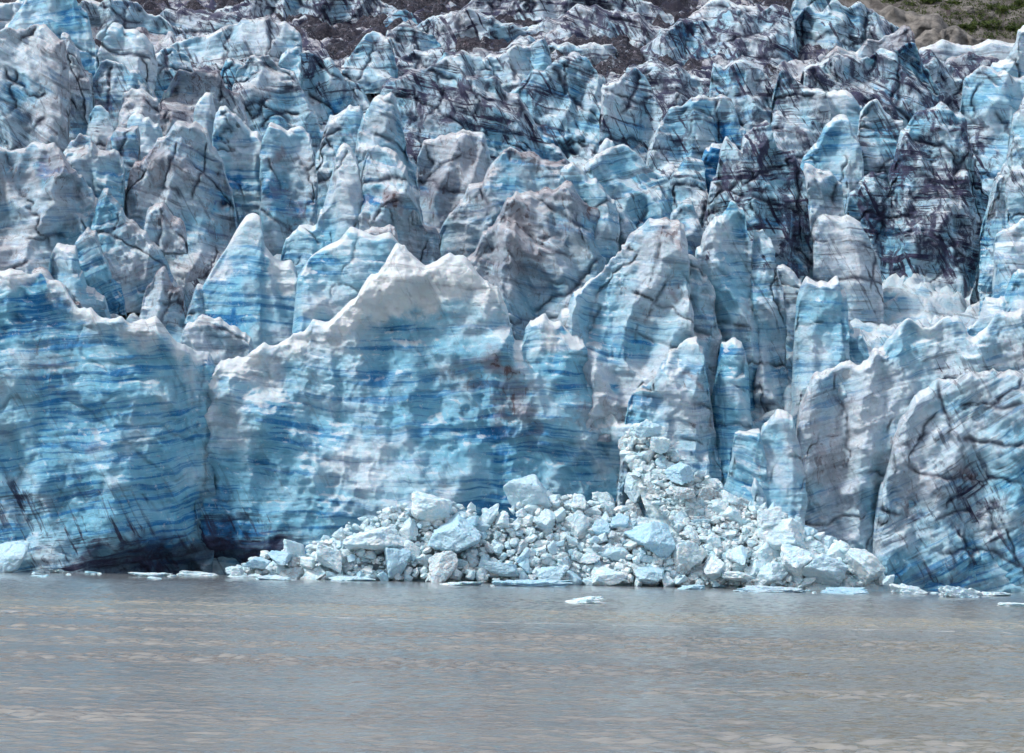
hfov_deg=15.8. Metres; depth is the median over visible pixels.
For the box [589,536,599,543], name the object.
ice block
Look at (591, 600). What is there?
ice floe
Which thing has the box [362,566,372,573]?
ice block
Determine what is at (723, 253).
serac
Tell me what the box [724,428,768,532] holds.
serac
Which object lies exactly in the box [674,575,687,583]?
ice block
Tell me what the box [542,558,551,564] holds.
ice block
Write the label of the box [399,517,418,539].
ice block
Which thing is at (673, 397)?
serac
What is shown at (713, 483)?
ice block
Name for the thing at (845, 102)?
serac
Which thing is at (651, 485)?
ice block
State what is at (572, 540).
ice block
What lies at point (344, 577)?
ice floe
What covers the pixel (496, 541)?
ice block
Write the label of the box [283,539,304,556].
ice block
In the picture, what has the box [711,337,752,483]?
serac
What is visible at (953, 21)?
boulder
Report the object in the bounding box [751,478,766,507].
serac
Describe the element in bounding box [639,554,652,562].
ice block
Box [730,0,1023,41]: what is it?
mountainside
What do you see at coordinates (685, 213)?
serac
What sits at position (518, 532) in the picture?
ice block
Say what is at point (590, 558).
ice block
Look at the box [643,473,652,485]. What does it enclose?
ice block
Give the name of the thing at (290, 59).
serac
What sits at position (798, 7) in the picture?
serac
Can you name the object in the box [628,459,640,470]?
ice block
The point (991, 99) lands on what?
serac
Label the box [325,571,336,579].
ice block
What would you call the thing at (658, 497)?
ice fragments
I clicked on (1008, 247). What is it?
serac
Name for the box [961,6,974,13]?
boulder
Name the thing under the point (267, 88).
serac
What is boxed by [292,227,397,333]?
serac
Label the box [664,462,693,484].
ice block
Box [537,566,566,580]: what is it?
ice block
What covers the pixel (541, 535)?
ice block
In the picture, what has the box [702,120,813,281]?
serac
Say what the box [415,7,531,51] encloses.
serac
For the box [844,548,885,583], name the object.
ice block
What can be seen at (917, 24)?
rock slab
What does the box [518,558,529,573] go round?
ice block
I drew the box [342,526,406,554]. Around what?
ice block
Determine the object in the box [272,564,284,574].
ice block
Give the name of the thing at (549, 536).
ice block
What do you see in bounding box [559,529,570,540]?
ice block
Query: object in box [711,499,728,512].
ice block
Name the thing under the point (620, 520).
ice block
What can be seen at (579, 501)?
ice block
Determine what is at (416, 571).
ice block
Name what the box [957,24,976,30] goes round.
shrub
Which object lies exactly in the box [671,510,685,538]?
ice block
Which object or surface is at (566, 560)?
ice block
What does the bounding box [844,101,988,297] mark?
serac
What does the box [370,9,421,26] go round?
serac
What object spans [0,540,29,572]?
iceberg
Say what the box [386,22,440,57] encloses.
serac
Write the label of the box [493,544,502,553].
ice block
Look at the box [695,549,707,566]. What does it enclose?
ice block
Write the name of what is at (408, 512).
ice block
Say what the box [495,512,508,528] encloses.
ice block
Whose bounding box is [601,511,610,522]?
ice block
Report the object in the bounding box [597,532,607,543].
ice block
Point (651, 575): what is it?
ice block
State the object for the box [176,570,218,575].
ice floe
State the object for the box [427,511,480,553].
ice block
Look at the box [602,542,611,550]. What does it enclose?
ice block
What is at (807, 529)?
ice block
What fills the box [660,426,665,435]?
ice block
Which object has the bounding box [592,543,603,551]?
ice block
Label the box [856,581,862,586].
ice block
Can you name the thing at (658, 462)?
ice block
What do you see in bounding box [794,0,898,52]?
serac
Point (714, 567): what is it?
ice block
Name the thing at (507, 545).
ice block
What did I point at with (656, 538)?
ice block
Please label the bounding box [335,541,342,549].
ice block
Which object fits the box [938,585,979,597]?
ice floe
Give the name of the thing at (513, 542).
ice block
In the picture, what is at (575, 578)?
ice block
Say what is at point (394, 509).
ice block
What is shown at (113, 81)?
serac
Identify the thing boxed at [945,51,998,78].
serac
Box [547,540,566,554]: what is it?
ice block
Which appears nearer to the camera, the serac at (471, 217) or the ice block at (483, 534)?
the ice block at (483, 534)
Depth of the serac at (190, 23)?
865.59 m
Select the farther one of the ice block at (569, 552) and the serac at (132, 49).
the serac at (132, 49)
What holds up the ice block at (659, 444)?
on the ice fragments
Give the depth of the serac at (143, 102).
721.43 m
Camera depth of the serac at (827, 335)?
617.23 m
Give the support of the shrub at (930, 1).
on the mountainside
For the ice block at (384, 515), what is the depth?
590.72 m
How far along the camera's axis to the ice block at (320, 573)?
585.64 m
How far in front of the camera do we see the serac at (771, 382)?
625.79 m
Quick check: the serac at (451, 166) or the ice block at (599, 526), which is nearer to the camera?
the ice block at (599, 526)
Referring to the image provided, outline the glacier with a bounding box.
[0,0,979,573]
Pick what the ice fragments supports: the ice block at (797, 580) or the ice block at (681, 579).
the ice block at (797, 580)
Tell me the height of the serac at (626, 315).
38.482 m
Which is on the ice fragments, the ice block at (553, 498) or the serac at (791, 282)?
the ice block at (553, 498)
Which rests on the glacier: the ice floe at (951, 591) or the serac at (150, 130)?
the serac at (150, 130)
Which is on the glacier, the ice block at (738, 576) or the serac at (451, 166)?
the serac at (451, 166)
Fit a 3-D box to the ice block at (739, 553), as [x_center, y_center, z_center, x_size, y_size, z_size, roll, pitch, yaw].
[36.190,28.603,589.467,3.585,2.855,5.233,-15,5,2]
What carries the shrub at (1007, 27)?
on the mountainside
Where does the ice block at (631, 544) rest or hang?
on the ice fragments
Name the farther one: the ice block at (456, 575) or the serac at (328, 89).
the serac at (328, 89)
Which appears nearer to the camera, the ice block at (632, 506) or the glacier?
the ice block at (632, 506)
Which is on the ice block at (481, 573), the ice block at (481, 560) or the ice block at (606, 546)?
the ice block at (481, 560)
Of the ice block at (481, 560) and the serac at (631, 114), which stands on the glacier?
the serac at (631, 114)
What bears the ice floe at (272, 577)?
on the water
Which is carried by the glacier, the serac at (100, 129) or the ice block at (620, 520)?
the serac at (100, 129)
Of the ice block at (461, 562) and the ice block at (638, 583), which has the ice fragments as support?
the ice block at (461, 562)
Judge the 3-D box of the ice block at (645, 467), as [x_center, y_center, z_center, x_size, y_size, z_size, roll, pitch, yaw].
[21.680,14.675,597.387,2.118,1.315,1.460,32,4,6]
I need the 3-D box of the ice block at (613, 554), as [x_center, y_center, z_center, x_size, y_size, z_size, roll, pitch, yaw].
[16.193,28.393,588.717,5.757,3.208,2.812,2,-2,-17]
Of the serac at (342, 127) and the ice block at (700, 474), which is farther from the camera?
the serac at (342, 127)
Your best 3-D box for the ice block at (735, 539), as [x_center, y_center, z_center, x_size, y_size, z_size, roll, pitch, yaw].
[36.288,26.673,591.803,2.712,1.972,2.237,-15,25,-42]
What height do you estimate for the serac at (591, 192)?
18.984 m
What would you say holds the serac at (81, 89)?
on the glacier
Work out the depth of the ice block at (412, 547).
587.60 m
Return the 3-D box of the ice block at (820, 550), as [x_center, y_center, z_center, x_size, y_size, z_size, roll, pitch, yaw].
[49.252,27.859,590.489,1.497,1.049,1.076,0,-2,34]
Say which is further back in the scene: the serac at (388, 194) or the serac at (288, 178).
the serac at (288, 178)
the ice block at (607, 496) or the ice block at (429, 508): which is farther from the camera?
the ice block at (607, 496)
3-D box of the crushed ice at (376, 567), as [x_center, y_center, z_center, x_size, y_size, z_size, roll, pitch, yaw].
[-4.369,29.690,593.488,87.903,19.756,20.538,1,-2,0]
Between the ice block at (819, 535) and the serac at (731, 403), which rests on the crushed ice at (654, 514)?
the ice block at (819, 535)
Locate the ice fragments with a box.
[236,419,883,588]
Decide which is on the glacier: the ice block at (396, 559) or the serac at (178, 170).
the serac at (178, 170)
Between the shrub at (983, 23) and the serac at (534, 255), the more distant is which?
the shrub at (983, 23)
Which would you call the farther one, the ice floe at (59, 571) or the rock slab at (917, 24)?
the rock slab at (917, 24)
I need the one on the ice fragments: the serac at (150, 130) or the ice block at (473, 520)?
the ice block at (473, 520)
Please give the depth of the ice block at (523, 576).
585.94 m
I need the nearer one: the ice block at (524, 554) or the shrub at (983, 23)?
the ice block at (524, 554)
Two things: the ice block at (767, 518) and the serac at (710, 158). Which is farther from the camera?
the serac at (710, 158)
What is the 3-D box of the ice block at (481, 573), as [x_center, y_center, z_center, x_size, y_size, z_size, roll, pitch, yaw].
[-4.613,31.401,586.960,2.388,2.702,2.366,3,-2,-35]
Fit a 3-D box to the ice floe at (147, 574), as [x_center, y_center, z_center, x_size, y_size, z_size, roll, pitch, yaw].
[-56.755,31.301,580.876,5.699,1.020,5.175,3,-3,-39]
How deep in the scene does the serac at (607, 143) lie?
662.58 m
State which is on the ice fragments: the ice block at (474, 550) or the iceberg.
the ice block at (474, 550)
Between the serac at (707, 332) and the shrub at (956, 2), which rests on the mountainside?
the shrub at (956, 2)
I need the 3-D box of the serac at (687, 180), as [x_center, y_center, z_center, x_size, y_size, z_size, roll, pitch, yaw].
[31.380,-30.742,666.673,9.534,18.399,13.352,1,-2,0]
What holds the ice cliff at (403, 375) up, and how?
in the water
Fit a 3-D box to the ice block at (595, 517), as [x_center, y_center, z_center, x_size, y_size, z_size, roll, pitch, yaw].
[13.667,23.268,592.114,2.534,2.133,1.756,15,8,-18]
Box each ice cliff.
[0,268,215,573]
[199,243,631,562]
[796,308,1023,592]
[872,368,1023,588]
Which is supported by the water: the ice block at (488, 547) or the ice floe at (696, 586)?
the ice floe at (696, 586)
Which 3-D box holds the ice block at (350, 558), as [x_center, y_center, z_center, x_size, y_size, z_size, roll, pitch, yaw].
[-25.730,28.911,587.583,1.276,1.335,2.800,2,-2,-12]
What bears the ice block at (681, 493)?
on the ice fragments
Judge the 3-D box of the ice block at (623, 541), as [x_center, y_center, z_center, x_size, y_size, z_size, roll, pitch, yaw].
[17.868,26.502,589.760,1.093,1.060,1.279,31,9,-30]
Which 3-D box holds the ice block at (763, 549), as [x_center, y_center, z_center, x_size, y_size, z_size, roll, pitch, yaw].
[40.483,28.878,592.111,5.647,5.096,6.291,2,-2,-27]
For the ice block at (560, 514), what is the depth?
590.60 m
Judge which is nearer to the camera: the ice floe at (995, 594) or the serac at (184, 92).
the ice floe at (995, 594)
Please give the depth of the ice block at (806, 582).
586.42 m
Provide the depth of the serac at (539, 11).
899.48 m
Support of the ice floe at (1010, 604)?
on the water
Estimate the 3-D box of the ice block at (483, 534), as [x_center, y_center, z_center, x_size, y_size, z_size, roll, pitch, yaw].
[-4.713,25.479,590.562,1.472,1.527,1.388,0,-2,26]
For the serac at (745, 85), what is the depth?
732.73 m
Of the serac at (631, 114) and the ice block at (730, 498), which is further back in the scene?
the serac at (631, 114)
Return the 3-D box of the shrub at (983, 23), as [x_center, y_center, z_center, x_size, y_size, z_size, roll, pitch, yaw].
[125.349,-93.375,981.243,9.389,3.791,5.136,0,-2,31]
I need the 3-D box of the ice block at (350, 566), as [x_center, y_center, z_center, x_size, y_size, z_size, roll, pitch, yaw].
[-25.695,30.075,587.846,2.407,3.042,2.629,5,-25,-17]
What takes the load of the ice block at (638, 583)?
on the water
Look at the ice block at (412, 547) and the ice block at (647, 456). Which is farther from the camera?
the ice block at (647, 456)
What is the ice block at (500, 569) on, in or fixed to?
on the ice fragments
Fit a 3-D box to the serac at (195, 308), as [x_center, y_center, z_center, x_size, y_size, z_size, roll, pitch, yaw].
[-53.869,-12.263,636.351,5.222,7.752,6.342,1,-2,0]
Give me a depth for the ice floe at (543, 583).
568.16 m
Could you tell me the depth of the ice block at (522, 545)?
588.56 m
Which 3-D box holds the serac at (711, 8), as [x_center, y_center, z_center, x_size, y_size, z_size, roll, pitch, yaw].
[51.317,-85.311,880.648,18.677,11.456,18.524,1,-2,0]
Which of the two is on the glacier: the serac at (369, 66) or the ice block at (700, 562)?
the serac at (369, 66)
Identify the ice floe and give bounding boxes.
[49,569,68,572]
[127,572,172,576]
[147,576,161,578]
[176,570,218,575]
[255,575,294,579]
[328,574,375,580]
[439,581,486,585]
[492,579,571,586]
[565,596,605,603]
[677,584,704,588]
[733,585,807,592]
[820,587,868,593]
[889,583,927,593]
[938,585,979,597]
[982,592,1011,595]
[997,602,1023,606]
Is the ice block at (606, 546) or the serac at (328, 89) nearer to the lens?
the ice block at (606, 546)
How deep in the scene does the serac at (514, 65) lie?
797.81 m
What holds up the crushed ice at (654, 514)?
in the water
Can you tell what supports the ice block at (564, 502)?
on the ice fragments
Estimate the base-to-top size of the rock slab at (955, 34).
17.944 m
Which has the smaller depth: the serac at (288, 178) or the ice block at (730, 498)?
the ice block at (730, 498)
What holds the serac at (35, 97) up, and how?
on the glacier
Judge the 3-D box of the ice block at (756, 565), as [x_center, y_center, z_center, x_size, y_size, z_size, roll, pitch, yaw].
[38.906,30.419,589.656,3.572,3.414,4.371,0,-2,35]
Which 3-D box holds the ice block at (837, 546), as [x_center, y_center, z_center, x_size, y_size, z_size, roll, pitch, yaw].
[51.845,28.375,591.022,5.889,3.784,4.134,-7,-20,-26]
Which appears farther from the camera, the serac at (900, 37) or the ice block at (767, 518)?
the serac at (900, 37)
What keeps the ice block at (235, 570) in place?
on the ice fragments
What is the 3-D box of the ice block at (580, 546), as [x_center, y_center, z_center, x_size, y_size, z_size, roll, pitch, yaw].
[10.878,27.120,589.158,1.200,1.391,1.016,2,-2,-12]
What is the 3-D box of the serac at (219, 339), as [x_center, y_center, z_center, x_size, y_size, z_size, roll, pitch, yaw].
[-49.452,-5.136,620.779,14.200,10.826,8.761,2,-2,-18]
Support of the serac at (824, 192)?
on the glacier
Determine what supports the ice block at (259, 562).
on the ice fragments
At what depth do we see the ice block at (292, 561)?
586.76 m
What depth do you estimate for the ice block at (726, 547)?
590.29 m
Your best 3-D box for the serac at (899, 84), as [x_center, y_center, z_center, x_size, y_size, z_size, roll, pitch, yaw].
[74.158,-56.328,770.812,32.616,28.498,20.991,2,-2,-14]
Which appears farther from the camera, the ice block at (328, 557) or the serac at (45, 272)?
the serac at (45, 272)
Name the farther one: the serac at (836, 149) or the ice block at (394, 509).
the serac at (836, 149)
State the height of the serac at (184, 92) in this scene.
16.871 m
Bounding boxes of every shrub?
[920,0,941,3]
[944,0,962,4]
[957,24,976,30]
[970,19,1001,28]
[985,3,1019,12]
[1004,24,1022,30]
[1013,0,1023,6]
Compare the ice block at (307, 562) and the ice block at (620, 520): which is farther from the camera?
the ice block at (620, 520)
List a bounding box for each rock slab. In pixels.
[875,5,948,38]
[915,25,1014,49]
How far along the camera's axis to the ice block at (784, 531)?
589.12 m
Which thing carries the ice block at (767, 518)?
on the ice fragments
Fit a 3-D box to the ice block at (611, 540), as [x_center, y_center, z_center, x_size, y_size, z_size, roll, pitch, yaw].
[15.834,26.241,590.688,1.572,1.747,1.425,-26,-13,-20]
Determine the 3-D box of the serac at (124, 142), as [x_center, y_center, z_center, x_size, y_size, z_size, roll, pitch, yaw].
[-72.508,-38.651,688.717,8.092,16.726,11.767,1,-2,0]
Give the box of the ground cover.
[880,0,1023,39]
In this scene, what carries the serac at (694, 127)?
on the glacier
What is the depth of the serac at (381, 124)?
670.91 m
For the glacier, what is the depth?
833.91 m
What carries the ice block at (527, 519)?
on the crushed ice at (376, 567)
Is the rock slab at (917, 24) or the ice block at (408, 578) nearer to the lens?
the ice block at (408, 578)
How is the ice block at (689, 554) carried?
on the ice fragments
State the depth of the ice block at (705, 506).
593.77 m
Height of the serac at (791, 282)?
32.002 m
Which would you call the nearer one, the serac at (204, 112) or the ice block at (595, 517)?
the ice block at (595, 517)
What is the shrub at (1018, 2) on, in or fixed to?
on the mountainside
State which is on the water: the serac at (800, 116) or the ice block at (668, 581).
the ice block at (668, 581)
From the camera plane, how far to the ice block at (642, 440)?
599.52 m
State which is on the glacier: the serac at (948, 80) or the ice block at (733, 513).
the serac at (948, 80)
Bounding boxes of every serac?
[0,0,23,29]
[0,24,70,151]
[0,141,97,273]
[4,0,98,76]
[32,266,82,307]
[48,243,110,318]
[61,32,94,140]
[63,133,124,212]
[75,227,126,316]
[80,0,185,40]
[86,105,113,149]
[91,188,187,315]
[93,59,156,130]
[94,22,157,90]
[105,125,140,188]
[118,88,159,127]
[125,120,237,285]
[127,112,162,159]
[138,266,185,329]
[144,202,187,254]
[149,6,247,39]
[154,46,193,102]
[159,69,248,135]
[171,15,301,70]
[179,314,253,364]
[184,283,207,327]
[193,92,215,143]
[202,213,297,348]
[212,106,261,225]
[214,0,396,25]
[220,58,244,90]
[232,55,321,156]
[259,122,317,255]
[278,46,302,87]
[280,143,363,274]
[291,14,359,25]
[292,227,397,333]
[299,50,370,124]
[315,104,363,215]
[341,31,397,93]
[355,92,423,222]
[358,145,440,264]
[364,224,398,242]
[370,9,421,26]
[380,57,569,171]
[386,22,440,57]
[396,47,443,76]
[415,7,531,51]
[416,129,491,231]
[437,50,492,78]
[439,147,566,256]
[440,0,673,24]
[467,180,606,339]
[485,36,551,92]
[499,35,617,64]
[510,54,605,160]
[526,3,663,47]
[555,217,693,442]
[559,162,619,263]
[581,144,672,250]
[597,138,613,153]
[598,68,661,162]
[615,336,723,516]
[625,57,710,119]
[640,4,797,66]
[646,94,745,179]
[669,157,707,228]
[670,199,702,256]
[688,0,759,18]
[689,254,721,395]
[695,200,759,410]
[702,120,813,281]
[702,143,721,194]
[709,55,775,132]
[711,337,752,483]
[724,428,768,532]
[750,229,789,413]
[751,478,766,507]
[758,409,807,524]
[770,69,830,165]
[777,264,801,349]
[790,0,830,20]
[790,276,871,427]
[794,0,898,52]
[800,42,939,127]
[800,114,863,207]
[803,163,844,229]
[811,213,883,321]
[821,25,915,61]
[826,89,862,137]
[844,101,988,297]
[857,99,903,175]
[918,39,1014,62]
[920,49,963,111]
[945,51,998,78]
[959,64,1023,195]
[967,269,1023,336]
[970,97,1023,315]
[990,25,1023,77]
[991,218,1023,297]
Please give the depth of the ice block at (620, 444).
600.34 m
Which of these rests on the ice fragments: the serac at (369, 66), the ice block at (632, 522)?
the ice block at (632, 522)
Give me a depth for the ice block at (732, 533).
591.00 m
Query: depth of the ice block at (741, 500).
593.98 m
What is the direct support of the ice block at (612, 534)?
on the ice fragments
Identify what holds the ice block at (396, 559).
on the ice fragments
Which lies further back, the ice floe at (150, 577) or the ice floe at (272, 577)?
the ice floe at (272, 577)
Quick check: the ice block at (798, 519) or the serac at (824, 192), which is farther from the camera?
the serac at (824, 192)
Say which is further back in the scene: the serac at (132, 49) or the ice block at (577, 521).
the serac at (132, 49)
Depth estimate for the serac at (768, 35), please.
841.25 m
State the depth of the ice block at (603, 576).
584.74 m
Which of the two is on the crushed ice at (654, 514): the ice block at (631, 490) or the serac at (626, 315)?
the ice block at (631, 490)
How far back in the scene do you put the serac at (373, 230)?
640.67 m
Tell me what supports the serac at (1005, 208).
on the glacier
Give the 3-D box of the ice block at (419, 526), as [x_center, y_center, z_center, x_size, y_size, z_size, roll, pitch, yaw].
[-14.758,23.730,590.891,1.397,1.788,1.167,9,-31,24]
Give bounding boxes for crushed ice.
[227,505,662,586]
[632,437,892,591]
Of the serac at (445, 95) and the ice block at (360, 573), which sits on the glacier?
the serac at (445, 95)
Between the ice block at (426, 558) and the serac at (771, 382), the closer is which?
the ice block at (426, 558)
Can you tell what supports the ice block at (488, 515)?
on the ice fragments
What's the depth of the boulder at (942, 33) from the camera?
914.98 m
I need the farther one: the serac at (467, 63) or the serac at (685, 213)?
the serac at (467, 63)
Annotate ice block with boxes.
[225,566,244,575]
[242,557,270,568]
[268,550,291,565]
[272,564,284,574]
[280,567,304,578]
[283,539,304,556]
[288,556,298,566]
[300,556,315,569]
[304,565,325,579]
[315,543,341,572]
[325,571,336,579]
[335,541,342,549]
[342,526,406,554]
[342,561,356,573]
[346,554,354,561]
[357,571,364,576]
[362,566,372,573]
[376,571,388,580]
[378,512,389,522]
[383,547,410,578]
[391,506,399,512]
[394,573,400,579]
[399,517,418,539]
[402,539,420,556]
[403,574,412,581]
[404,509,412,517]
[409,554,416,560]
[411,491,452,522]
[414,568,418,575]
[417,522,421,529]
[420,553,428,563]
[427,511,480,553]
[428,551,457,581]
[449,569,462,581]
[457,558,467,566]
[462,548,479,558]
[467,515,479,525]
[467,555,478,567]
[475,568,488,582]
[476,519,490,531]
[479,555,488,567]
[480,503,498,523]
[480,531,486,539]
[483,560,518,576]
[485,542,493,553]
[492,539,504,544]
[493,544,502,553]
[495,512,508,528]
[503,474,551,508]
[504,541,510,549]
[509,539,517,547]
[512,521,520,530]
[515,508,526,516]
[515,530,522,535]
[515,539,528,553]
[516,547,529,563]
[518,514,533,527]
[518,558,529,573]
[519,572,528,579]
[528,574,536,579]
[535,509,555,531]
[535,545,546,551]
[537,532,543,539]
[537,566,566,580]
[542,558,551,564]
[546,533,553,540]
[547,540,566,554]
[548,494,559,503]
[554,507,565,522]
[556,540,564,545]
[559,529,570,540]
[562,500,571,504]
[562,556,570,564]
[564,510,589,539]
[566,535,577,545]
[566,570,581,584]
[567,549,574,555]
[571,493,586,510]
[576,552,599,563]
[577,542,583,550]
[582,578,594,585]
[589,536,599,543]
[591,515,601,523]
[591,519,609,534]
[591,565,627,585]
[592,491,616,514]
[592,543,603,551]
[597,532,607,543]
[597,546,629,561]
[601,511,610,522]
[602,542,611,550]
[607,530,618,538]
[607,538,613,544]
[610,513,628,528]
[618,436,627,449]
[620,538,626,544]
[620,566,630,573]
[623,539,637,549]
[624,472,640,502]
[624,499,644,516]
[624,521,675,558]
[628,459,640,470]
[628,511,635,527]
[632,548,639,555]
[634,516,641,525]
[634,578,641,586]
[635,421,661,436]
[635,566,664,584]
[636,436,646,444]
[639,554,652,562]
[640,464,649,470]
[642,450,655,462]
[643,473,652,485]
[647,481,656,493]
[650,436,669,453]
[652,557,662,566]
[654,455,667,468]
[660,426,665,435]
[662,576,674,586]
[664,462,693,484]
[670,570,678,578]
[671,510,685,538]
[672,486,695,499]
[672,541,708,570]
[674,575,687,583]
[675,563,687,574]
[683,525,697,539]
[690,518,710,525]
[694,471,704,478]
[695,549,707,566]
[697,486,718,500]
[702,478,717,489]
[702,504,717,514]
[703,554,725,579]
[705,533,721,546]
[709,578,724,587]
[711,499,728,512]
[713,544,729,554]
[719,506,741,524]
[721,492,738,504]
[721,530,735,536]
[721,570,754,581]
[730,545,747,564]
[732,536,745,545]
[735,497,749,508]
[749,542,779,565]
[749,559,762,575]
[757,510,784,528]
[757,518,805,550]
[757,562,787,585]
[780,544,812,577]
[791,576,802,587]
[794,516,803,525]
[799,577,815,587]
[801,553,848,586]
[803,525,817,536]
[813,532,824,540]
[816,547,824,553]
[820,535,836,546]
[826,540,848,559]
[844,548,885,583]
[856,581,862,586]
[882,574,894,585]
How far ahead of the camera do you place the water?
274.92 m
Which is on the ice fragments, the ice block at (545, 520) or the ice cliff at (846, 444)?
the ice block at (545, 520)
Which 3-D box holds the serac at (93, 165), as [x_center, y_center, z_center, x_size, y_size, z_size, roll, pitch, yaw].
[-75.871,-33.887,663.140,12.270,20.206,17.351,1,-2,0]
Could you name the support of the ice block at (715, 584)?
on the water
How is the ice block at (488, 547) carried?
on the ice fragments
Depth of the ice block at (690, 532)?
590.97 m
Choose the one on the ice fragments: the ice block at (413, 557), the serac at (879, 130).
the ice block at (413, 557)
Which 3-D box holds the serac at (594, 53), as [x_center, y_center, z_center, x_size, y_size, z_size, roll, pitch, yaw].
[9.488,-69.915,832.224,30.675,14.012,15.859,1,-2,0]
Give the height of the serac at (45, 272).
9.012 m
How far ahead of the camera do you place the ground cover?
985.35 m
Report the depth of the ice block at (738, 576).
584.57 m
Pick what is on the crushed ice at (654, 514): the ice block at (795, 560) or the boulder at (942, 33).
the ice block at (795, 560)
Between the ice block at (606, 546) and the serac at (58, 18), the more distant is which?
the serac at (58, 18)
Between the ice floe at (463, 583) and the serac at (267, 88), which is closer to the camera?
the ice floe at (463, 583)
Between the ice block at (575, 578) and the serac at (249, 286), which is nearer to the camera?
the ice block at (575, 578)
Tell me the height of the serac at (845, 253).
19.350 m
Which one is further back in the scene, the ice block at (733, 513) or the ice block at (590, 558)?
the ice block at (733, 513)
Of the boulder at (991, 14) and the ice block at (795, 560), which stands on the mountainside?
the boulder at (991, 14)
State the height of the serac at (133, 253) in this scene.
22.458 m
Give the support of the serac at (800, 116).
on the glacier
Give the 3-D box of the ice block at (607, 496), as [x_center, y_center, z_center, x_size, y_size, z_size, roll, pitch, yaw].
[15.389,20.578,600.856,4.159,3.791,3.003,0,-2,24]
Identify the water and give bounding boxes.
[0,571,1023,752]
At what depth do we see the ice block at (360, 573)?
585.22 m
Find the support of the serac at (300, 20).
on the glacier
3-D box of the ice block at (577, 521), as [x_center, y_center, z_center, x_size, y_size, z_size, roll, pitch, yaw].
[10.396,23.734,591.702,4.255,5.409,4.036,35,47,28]
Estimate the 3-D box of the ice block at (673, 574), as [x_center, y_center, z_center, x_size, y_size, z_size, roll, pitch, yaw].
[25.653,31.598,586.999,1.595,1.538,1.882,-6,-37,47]
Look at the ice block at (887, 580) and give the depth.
585.14 m
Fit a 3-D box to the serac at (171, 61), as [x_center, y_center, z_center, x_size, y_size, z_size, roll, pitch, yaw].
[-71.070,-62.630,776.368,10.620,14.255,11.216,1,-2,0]
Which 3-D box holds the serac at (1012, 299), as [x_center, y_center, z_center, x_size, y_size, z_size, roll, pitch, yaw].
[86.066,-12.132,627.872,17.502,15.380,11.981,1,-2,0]
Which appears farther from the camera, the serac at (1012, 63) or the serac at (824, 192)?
the serac at (1012, 63)
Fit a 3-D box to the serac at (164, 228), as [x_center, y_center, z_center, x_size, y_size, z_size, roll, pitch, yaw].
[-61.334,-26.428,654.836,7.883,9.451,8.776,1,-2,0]
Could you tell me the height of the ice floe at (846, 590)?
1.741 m
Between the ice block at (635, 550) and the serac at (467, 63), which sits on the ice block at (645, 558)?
the ice block at (635, 550)
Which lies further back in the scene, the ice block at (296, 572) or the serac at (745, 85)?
the serac at (745, 85)
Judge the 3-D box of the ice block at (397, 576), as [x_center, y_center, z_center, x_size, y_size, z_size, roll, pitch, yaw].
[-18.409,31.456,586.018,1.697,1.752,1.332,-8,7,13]
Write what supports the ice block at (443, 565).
on the water
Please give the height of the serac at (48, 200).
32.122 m
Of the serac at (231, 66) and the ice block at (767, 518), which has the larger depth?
the serac at (231, 66)
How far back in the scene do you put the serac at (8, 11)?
791.14 m
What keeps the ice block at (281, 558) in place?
on the ice fragments
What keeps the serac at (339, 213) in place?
on the glacier
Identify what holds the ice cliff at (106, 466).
in the water
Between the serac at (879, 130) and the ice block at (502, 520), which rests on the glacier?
the serac at (879, 130)
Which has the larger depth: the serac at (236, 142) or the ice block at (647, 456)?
the serac at (236, 142)
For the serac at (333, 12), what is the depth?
893.72 m
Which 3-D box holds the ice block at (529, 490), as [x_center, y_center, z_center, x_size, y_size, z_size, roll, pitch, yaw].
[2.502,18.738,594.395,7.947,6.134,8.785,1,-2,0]
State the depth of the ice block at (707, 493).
593.58 m
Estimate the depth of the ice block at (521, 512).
590.74 m
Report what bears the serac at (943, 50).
on the glacier
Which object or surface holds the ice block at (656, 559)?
on the ice block at (651, 575)
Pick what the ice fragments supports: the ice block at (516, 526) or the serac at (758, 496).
the ice block at (516, 526)
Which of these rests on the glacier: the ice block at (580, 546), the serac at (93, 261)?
the serac at (93, 261)
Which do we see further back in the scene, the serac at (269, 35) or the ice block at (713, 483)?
the serac at (269, 35)
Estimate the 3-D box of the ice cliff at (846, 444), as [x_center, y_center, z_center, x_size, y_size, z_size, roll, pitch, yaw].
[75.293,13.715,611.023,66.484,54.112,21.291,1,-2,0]
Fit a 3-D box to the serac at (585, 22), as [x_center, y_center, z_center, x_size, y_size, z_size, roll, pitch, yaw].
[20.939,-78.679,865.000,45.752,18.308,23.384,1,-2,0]
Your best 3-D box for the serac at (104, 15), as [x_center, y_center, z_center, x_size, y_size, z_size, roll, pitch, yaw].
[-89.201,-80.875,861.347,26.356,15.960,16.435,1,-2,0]
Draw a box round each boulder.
[939,29,946,38]
[951,19,959,24]
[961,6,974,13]
[986,12,995,17]
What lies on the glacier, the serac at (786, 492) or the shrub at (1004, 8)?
the serac at (786, 492)
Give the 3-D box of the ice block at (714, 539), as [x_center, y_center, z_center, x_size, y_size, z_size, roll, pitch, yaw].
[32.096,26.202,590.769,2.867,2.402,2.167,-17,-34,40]
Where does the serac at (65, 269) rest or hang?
on the glacier
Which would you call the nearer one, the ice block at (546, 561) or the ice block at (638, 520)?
the ice block at (546, 561)
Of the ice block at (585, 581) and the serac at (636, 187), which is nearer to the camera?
the ice block at (585, 581)
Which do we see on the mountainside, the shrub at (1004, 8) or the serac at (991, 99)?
the shrub at (1004, 8)
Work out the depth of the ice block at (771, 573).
586.50 m
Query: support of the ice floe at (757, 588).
on the water
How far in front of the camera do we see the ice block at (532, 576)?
585.65 m
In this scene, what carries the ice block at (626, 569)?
on the ice fragments

